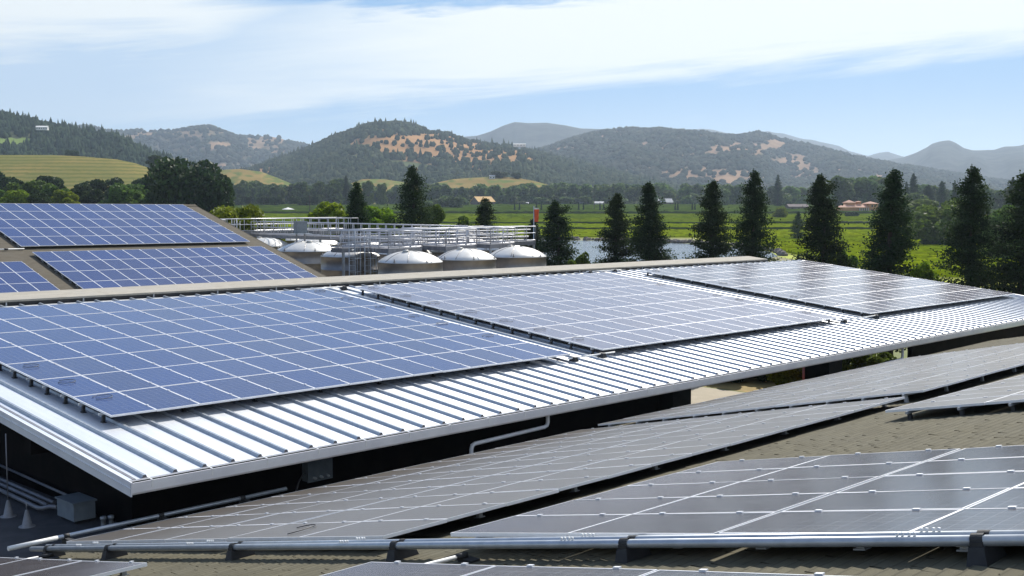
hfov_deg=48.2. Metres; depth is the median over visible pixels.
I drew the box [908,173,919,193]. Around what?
fir tree
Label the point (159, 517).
eave conduit
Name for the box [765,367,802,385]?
dry bush
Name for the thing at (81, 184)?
broadleaf tree
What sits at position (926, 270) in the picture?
bush
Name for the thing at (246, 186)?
tree
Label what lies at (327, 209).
leafy tree
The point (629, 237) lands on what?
vineyard floor
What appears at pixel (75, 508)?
junction box
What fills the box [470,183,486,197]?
tree
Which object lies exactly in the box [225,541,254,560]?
pipe support
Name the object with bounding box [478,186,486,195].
tree
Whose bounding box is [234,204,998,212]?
grapevines
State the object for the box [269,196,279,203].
round bush
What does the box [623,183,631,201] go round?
tree
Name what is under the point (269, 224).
yellow shrub
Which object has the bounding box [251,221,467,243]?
catwalk
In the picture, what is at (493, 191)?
tree
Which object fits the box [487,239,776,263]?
pond
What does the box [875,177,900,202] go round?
tree
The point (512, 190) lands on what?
tree
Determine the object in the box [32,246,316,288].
solar array
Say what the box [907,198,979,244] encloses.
leafy tree
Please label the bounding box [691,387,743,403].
yard pavement
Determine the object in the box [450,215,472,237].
leafy tree
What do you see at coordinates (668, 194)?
tree
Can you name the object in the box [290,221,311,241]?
control cabinet
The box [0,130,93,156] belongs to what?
hill
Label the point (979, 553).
pipe support
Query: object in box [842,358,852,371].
leafy bush
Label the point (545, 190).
tree
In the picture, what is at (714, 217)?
conifer
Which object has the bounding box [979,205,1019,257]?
leafy tree
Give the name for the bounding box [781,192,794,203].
tree
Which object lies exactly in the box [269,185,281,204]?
tree
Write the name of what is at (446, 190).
tree
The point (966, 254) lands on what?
conifer
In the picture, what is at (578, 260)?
sapling
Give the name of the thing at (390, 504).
solar array
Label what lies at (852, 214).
round bush
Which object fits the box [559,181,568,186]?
tree
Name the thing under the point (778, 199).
fir tree
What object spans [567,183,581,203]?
tree
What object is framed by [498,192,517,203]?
tree
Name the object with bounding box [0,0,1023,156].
sky
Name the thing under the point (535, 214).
windsock
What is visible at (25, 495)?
conduit
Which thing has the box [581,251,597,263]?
sapling
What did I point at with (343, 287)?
cross conduit
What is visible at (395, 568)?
solar array
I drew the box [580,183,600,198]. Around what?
tree
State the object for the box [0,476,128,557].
flat roof
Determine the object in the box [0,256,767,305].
shingle building
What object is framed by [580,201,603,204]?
farm house
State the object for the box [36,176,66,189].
broadleaf tree
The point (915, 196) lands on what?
tree
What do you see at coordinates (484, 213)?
conifer
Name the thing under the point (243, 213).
yellow shrub
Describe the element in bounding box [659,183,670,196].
tree
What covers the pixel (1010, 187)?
fir tree
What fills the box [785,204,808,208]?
farm house
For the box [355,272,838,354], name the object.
solar array
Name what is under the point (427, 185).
tree
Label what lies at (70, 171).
hill
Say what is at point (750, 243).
conifer
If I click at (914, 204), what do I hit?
leafy tree
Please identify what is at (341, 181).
tree
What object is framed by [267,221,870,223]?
field edge scrub
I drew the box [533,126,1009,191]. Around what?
hillside wood
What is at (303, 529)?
cable loop
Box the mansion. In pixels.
[36,126,48,129]
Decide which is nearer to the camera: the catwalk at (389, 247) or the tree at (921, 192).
the catwalk at (389, 247)
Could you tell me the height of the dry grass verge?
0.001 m
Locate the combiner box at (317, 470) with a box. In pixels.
[295,458,332,491]
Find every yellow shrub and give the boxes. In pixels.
[209,203,264,237]
[258,220,286,241]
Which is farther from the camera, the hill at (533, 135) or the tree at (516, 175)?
the hill at (533, 135)
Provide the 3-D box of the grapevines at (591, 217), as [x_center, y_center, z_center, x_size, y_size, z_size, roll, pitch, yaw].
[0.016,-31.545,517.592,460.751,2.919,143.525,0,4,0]
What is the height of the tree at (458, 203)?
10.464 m
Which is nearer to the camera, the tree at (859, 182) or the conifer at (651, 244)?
the conifer at (651, 244)
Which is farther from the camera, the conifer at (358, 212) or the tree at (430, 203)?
the tree at (430, 203)
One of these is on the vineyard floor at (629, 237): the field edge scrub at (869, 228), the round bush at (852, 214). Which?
the field edge scrub at (869, 228)
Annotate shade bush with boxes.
[730,378,745,382]
[756,375,770,381]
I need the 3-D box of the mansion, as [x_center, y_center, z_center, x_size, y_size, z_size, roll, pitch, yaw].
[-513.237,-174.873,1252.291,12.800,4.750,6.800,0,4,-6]
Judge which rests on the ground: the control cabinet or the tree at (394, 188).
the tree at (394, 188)
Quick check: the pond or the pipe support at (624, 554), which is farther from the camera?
the pond
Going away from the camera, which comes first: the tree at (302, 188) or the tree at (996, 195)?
the tree at (996, 195)
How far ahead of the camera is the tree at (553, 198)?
845.81 m
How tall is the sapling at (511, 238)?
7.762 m
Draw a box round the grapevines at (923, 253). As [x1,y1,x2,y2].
[722,235,1018,276]
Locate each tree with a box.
[0,171,24,189]
[0,189,4,197]
[0,189,28,202]
[3,179,45,194]
[27,192,54,203]
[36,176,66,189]
[39,183,69,197]
[51,189,80,203]
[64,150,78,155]
[70,185,91,200]
[74,181,91,188]
[79,188,104,203]
[90,177,126,202]
[97,182,147,203]
[131,177,157,188]
[140,156,235,211]
[145,155,161,166]
[233,183,245,204]
[238,180,250,204]
[248,183,257,203]
[249,180,263,203]
[254,184,274,204]
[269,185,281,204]
[279,185,287,203]
[284,184,298,203]
[286,184,300,203]
[294,181,312,204]
[301,201,350,241]
[322,184,328,201]
[327,181,341,202]
[328,178,345,203]
[341,175,350,204]
[361,180,373,204]
[362,186,377,203]
[362,205,400,242]
[372,192,387,203]
[376,183,387,204]
[386,185,401,199]
[386,188,401,203]
[419,183,436,188]
[422,189,429,200]
[423,200,432,206]
[425,204,447,238]
[428,185,441,200]
[436,198,448,206]
[440,184,453,196]
[444,195,464,207]
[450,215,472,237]
[452,188,471,198]
[457,186,475,201]
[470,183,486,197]
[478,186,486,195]
[484,184,503,203]
[487,171,509,177]
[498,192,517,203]
[504,185,521,201]
[508,196,517,203]
[511,173,521,178]
[516,182,534,195]
[520,185,539,201]
[525,196,534,203]
[533,197,546,204]
[537,185,554,199]
[542,199,551,203]
[550,183,560,196]
[551,196,559,201]
[556,186,575,197]
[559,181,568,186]
[559,197,573,203]
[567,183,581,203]
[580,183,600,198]
[581,196,593,204]
[595,183,625,200]
[598,195,612,203]
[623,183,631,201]
[626,185,643,203]
[627,194,632,201]
[652,185,660,197]
[653,182,673,190]
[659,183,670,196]
[661,190,677,201]
[678,187,691,199]
[679,193,699,203]
[680,183,705,203]
[680,195,693,203]
[718,187,730,204]
[722,184,744,203]
[765,186,781,204]
[771,175,785,205]
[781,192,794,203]
[782,194,796,205]
[784,186,800,203]
[796,187,806,200]
[798,195,808,203]
[829,175,855,205]
[848,176,870,195]
[851,182,870,203]
[866,180,884,206]
[867,175,877,180]
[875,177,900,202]
[897,198,938,222]
[901,192,928,201]
[902,181,909,195]
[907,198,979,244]
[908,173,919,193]
[908,184,928,192]
[919,185,938,195]
[923,185,936,200]
[934,181,951,206]
[950,182,959,198]
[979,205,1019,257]
[983,188,1004,208]
[992,190,1001,208]
[999,188,1007,207]
[1003,179,1018,207]
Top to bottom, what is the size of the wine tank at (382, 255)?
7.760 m
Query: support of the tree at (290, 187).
on the ground
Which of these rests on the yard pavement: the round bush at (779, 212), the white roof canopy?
the white roof canopy
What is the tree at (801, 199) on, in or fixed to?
on the ground
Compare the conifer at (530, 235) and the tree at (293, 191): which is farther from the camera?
the tree at (293, 191)
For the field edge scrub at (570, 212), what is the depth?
621.74 m
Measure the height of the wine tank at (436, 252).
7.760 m
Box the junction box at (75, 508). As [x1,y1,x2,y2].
[55,492,96,523]
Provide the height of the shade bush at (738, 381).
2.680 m
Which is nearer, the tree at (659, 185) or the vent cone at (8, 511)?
the vent cone at (8, 511)
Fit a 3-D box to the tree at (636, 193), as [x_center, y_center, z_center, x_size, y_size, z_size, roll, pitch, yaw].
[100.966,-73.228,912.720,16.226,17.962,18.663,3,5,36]
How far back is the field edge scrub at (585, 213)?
592.22 m
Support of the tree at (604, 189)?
on the ground
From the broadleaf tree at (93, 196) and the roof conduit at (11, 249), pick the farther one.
the broadleaf tree at (93, 196)
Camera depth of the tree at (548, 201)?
838.37 m
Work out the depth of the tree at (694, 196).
941.71 m
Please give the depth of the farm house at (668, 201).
854.62 m
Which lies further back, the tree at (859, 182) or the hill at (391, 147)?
the hill at (391, 147)
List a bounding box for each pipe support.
[41,544,65,558]
[101,543,127,560]
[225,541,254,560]
[386,539,418,561]
[615,535,651,564]
[966,530,1006,566]
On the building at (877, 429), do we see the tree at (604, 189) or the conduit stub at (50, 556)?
the conduit stub at (50, 556)
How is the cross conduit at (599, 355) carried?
on the white roof canopy
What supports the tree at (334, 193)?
on the ground
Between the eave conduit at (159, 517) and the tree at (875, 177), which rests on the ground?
the tree at (875, 177)
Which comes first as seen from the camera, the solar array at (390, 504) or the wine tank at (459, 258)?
the solar array at (390, 504)
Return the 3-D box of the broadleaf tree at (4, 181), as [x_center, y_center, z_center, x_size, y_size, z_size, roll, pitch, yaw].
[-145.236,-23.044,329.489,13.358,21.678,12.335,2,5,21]
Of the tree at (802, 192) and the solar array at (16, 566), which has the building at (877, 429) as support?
the solar array at (16, 566)
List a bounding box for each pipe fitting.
[100,516,106,525]
[108,515,113,523]
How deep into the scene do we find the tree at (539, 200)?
840.17 m
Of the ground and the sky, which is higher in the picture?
the sky
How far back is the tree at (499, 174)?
1038.54 m
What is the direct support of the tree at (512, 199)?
on the ground
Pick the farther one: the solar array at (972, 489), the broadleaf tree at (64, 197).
the broadleaf tree at (64, 197)
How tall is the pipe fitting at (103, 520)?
0.180 m
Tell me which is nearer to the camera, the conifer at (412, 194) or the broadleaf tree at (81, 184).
the conifer at (412, 194)
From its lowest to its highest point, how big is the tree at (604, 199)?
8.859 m
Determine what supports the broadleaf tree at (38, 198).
on the ground
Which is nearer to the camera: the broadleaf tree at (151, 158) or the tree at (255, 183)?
the broadleaf tree at (151, 158)
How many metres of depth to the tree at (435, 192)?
897.18 m
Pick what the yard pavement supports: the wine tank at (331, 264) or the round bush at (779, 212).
the wine tank at (331, 264)
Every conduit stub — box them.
[30,553,59,558]
[427,552,479,563]
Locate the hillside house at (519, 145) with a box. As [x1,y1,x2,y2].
[513,144,525,146]
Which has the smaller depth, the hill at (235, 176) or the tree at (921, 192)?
the tree at (921, 192)
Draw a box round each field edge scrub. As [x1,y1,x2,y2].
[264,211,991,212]
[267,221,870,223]
[269,212,987,214]
[278,227,873,229]
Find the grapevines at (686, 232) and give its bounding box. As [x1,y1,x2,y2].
[443,229,913,236]
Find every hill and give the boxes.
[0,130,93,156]
[0,155,148,189]
[78,127,288,169]
[220,169,290,185]
[259,129,532,171]
[351,179,407,203]
[431,177,546,203]
[464,122,601,148]
[550,134,881,183]
[697,129,902,159]
[887,140,1023,179]
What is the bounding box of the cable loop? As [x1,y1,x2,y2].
[287,524,315,533]
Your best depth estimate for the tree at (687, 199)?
848.10 m
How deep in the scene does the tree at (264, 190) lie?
821.94 m
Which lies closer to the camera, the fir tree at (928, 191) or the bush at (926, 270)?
the bush at (926, 270)
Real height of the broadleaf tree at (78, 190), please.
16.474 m
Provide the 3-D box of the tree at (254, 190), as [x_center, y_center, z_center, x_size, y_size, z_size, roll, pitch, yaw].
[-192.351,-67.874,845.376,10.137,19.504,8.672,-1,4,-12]
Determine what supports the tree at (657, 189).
on the ground
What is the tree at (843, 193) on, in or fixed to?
on the ground
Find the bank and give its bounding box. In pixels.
[494,235,787,255]
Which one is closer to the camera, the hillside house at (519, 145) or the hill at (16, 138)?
the hill at (16, 138)
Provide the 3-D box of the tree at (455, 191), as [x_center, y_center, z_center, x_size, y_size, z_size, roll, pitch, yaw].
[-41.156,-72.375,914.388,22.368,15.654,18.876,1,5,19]
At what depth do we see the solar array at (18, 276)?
55.27 m
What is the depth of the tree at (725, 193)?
813.48 m
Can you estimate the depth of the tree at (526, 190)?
897.13 m
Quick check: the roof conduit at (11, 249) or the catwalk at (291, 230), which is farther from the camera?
the catwalk at (291, 230)
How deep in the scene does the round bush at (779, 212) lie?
516.91 m
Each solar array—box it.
[0,203,249,246]
[0,261,58,292]
[0,289,569,422]
[0,557,146,575]
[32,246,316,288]
[66,397,904,543]
[321,561,834,575]
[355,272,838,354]
[450,445,1023,551]
[598,343,1023,426]
[641,260,1014,316]
[885,374,1023,419]
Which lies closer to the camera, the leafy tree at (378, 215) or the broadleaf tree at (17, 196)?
the leafy tree at (378, 215)
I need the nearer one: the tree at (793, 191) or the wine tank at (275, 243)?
the wine tank at (275, 243)
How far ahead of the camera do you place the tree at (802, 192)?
921.20 m
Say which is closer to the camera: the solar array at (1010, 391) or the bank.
the solar array at (1010, 391)
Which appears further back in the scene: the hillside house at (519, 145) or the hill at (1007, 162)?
the hill at (1007, 162)
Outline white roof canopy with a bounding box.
[0,260,1023,526]
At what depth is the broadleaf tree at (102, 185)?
336.18 m
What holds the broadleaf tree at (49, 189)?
on the ground
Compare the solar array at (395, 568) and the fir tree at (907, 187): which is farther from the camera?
the fir tree at (907, 187)
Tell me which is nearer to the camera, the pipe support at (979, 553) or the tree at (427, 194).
the pipe support at (979, 553)
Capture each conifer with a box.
[337,181,375,241]
[381,165,447,242]
[469,197,503,240]
[523,219,549,258]
[534,199,580,265]
[590,193,638,262]
[615,181,678,261]
[682,179,736,258]
[724,168,785,261]
[780,173,857,266]
[788,211,805,238]
[852,168,932,355]
[922,164,1012,290]
[967,170,1023,294]
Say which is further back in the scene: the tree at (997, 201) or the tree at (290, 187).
the tree at (290, 187)
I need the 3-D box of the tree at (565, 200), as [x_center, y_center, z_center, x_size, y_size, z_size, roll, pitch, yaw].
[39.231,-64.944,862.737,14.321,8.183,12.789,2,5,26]
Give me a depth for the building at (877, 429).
14.24 m
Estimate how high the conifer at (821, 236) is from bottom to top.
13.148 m
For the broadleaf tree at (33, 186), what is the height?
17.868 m
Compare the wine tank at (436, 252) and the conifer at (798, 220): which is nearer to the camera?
the wine tank at (436, 252)
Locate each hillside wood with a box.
[0,109,205,168]
[77,124,307,169]
[240,118,683,194]
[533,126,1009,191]
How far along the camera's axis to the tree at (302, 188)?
800.11 m
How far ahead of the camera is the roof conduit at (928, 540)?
10.08 m
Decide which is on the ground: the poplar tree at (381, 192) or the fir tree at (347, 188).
the fir tree at (347, 188)
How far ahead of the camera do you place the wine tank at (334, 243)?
104.32 m
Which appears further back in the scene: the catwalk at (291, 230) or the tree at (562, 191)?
the tree at (562, 191)
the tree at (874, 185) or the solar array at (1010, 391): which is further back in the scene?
the tree at (874, 185)
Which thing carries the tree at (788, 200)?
on the ground
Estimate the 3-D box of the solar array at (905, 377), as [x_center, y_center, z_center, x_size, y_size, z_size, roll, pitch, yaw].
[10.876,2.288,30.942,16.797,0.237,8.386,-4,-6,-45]
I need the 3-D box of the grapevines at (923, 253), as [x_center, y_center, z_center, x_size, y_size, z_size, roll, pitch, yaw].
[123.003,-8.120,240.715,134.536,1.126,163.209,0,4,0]
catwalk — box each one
[222,217,357,235]
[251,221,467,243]
[330,226,535,275]
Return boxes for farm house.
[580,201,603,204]
[657,199,673,203]
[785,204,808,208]
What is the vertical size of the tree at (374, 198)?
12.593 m
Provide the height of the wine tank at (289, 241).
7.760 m
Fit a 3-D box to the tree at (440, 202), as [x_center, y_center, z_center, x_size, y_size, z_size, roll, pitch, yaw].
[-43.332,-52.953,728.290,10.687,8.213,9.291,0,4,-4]
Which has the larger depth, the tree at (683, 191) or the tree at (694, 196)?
the tree at (694, 196)
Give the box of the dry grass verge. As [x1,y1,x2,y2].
[704,378,776,391]
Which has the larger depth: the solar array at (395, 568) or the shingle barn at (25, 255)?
the shingle barn at (25, 255)
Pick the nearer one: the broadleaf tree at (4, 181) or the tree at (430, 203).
the broadleaf tree at (4, 181)
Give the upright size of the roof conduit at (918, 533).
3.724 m
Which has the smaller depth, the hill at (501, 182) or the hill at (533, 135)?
the hill at (501, 182)
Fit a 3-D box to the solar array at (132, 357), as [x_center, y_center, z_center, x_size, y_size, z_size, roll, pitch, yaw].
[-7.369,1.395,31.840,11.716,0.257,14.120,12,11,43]
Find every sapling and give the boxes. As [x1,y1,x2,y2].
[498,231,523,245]
[567,254,586,264]
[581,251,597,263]
[836,249,857,267]
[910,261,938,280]
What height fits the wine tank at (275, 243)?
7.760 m
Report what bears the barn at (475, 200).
on the ground
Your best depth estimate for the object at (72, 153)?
841.68 m
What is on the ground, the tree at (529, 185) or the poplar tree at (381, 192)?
the tree at (529, 185)
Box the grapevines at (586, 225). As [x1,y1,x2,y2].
[272,223,869,227]
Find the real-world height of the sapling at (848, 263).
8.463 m
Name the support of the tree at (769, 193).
on the ground
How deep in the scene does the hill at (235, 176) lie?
1056.95 m
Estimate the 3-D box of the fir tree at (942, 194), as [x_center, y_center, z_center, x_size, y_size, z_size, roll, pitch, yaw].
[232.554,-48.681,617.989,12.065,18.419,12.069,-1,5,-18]
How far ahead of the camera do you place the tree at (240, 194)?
804.78 m
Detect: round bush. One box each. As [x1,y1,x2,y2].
[243,197,252,203]
[256,196,269,203]
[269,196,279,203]
[288,196,300,203]
[301,196,311,203]
[311,196,318,203]
[771,207,787,216]
[844,212,859,215]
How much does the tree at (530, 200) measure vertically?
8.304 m
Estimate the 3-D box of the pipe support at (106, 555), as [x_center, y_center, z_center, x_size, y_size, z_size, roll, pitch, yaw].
[-5.748,3.806,16.556,0.162,0.234,0.360,4,6,44]
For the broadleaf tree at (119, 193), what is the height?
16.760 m
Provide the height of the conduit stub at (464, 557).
0.100 m
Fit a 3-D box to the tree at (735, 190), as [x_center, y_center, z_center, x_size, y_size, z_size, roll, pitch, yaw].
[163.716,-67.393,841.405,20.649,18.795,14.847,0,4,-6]
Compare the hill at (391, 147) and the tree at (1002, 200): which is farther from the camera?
the hill at (391, 147)
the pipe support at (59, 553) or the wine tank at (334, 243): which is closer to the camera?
the pipe support at (59, 553)
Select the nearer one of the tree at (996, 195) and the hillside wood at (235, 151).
the tree at (996, 195)
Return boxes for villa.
[837,200,878,210]
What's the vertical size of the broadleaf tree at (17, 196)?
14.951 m
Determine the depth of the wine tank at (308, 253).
90.16 m
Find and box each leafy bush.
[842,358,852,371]
[847,351,896,370]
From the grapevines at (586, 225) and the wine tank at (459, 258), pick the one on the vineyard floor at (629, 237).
the grapevines at (586, 225)
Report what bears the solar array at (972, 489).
on the building at (877, 429)
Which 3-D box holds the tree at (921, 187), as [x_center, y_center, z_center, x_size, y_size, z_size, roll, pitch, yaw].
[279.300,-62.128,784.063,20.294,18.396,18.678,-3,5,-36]
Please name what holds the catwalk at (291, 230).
on the ground
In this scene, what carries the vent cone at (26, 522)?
on the flat roof
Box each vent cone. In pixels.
[0,434,16,517]
[18,502,35,528]
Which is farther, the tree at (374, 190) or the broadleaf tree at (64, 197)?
the tree at (374, 190)
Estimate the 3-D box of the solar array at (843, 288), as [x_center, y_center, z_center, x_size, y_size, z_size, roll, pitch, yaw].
[15.672,-0.169,55.922,11.716,0.257,15.690,12,11,43]
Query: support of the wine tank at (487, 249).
on the ground
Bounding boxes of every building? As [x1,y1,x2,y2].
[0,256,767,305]
[58,336,1023,575]
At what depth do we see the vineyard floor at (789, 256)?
215.91 m
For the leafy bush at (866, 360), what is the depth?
64.01 m
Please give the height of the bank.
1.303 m
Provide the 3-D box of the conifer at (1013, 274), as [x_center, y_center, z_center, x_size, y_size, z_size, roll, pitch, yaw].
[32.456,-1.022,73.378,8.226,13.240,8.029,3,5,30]
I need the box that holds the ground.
[471,238,906,392]
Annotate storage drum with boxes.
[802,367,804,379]
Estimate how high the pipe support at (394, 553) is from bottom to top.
0.234 m
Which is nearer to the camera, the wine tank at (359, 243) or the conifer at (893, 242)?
the conifer at (893, 242)
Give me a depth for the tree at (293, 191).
860.00 m
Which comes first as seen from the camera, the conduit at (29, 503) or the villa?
the conduit at (29, 503)
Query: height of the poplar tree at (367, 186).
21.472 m
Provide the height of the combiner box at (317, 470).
1.270 m
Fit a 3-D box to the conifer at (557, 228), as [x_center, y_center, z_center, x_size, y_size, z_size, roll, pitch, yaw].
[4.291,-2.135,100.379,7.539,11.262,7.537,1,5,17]
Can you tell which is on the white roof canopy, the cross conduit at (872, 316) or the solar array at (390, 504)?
the cross conduit at (872, 316)
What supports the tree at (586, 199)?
on the ground
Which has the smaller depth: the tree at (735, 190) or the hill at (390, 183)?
the tree at (735, 190)
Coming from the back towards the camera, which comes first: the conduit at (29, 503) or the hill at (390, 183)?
the hill at (390, 183)
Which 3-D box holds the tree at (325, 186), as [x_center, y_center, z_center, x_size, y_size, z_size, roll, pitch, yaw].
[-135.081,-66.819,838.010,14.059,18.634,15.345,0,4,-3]
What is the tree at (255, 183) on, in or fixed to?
on the ground
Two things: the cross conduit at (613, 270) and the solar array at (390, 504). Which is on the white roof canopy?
the cross conduit at (613, 270)
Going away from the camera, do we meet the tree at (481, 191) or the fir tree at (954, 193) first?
the fir tree at (954, 193)
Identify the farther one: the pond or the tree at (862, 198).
the tree at (862, 198)
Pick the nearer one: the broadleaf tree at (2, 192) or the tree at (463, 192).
the broadleaf tree at (2, 192)
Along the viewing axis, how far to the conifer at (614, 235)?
94.41 m
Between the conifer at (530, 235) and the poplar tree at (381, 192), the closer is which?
the conifer at (530, 235)
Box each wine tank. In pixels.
[257,237,288,248]
[277,241,334,272]
[286,239,298,243]
[293,239,339,247]
[321,245,379,276]
[342,241,377,245]
[377,250,442,273]
[378,250,431,258]
[429,250,447,256]
[437,247,495,270]
[477,245,519,252]
[490,245,546,267]
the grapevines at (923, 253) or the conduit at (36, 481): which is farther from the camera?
the grapevines at (923, 253)
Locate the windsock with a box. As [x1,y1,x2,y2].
[533,206,538,238]
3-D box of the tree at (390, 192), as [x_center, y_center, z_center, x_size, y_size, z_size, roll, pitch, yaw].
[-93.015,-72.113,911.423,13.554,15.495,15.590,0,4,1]
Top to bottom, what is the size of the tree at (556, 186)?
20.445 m
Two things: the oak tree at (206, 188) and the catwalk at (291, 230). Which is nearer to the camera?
the catwalk at (291, 230)
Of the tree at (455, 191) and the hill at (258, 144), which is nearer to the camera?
the tree at (455, 191)
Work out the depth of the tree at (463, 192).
891.67 m
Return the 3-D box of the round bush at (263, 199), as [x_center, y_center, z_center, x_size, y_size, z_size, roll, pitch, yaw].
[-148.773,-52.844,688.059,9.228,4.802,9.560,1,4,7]
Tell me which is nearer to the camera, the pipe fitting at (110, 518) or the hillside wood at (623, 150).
the pipe fitting at (110, 518)
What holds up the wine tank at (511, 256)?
on the yard pavement
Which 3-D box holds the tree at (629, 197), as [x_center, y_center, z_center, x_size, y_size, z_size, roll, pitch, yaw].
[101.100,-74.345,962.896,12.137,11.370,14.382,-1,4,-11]
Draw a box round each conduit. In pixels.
[0,248,23,249]
[0,464,65,494]
[0,477,55,504]
[0,482,48,505]
[0,488,56,509]
[7,487,286,550]
[29,532,1023,550]
[45,527,1023,545]
[294,286,347,289]
[567,351,614,361]
[586,269,620,272]
[840,314,878,322]
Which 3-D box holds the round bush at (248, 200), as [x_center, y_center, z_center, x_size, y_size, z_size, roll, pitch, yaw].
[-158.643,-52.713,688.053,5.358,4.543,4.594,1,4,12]
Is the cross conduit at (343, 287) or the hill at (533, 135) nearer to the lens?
the cross conduit at (343, 287)
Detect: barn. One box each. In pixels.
[0,203,326,289]
[470,196,495,204]
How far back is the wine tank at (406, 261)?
73.78 m
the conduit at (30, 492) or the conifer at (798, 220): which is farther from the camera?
the conifer at (798, 220)
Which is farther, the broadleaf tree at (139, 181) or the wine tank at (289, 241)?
the broadleaf tree at (139, 181)
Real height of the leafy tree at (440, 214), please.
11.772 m
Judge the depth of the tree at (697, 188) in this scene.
955.49 m
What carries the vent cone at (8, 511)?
on the flat roof
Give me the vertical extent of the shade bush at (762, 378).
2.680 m
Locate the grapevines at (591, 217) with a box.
[261,213,979,221]
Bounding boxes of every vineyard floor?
[522,237,699,237]
[695,238,1006,290]
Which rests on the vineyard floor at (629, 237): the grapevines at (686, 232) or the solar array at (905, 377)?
the grapevines at (686, 232)

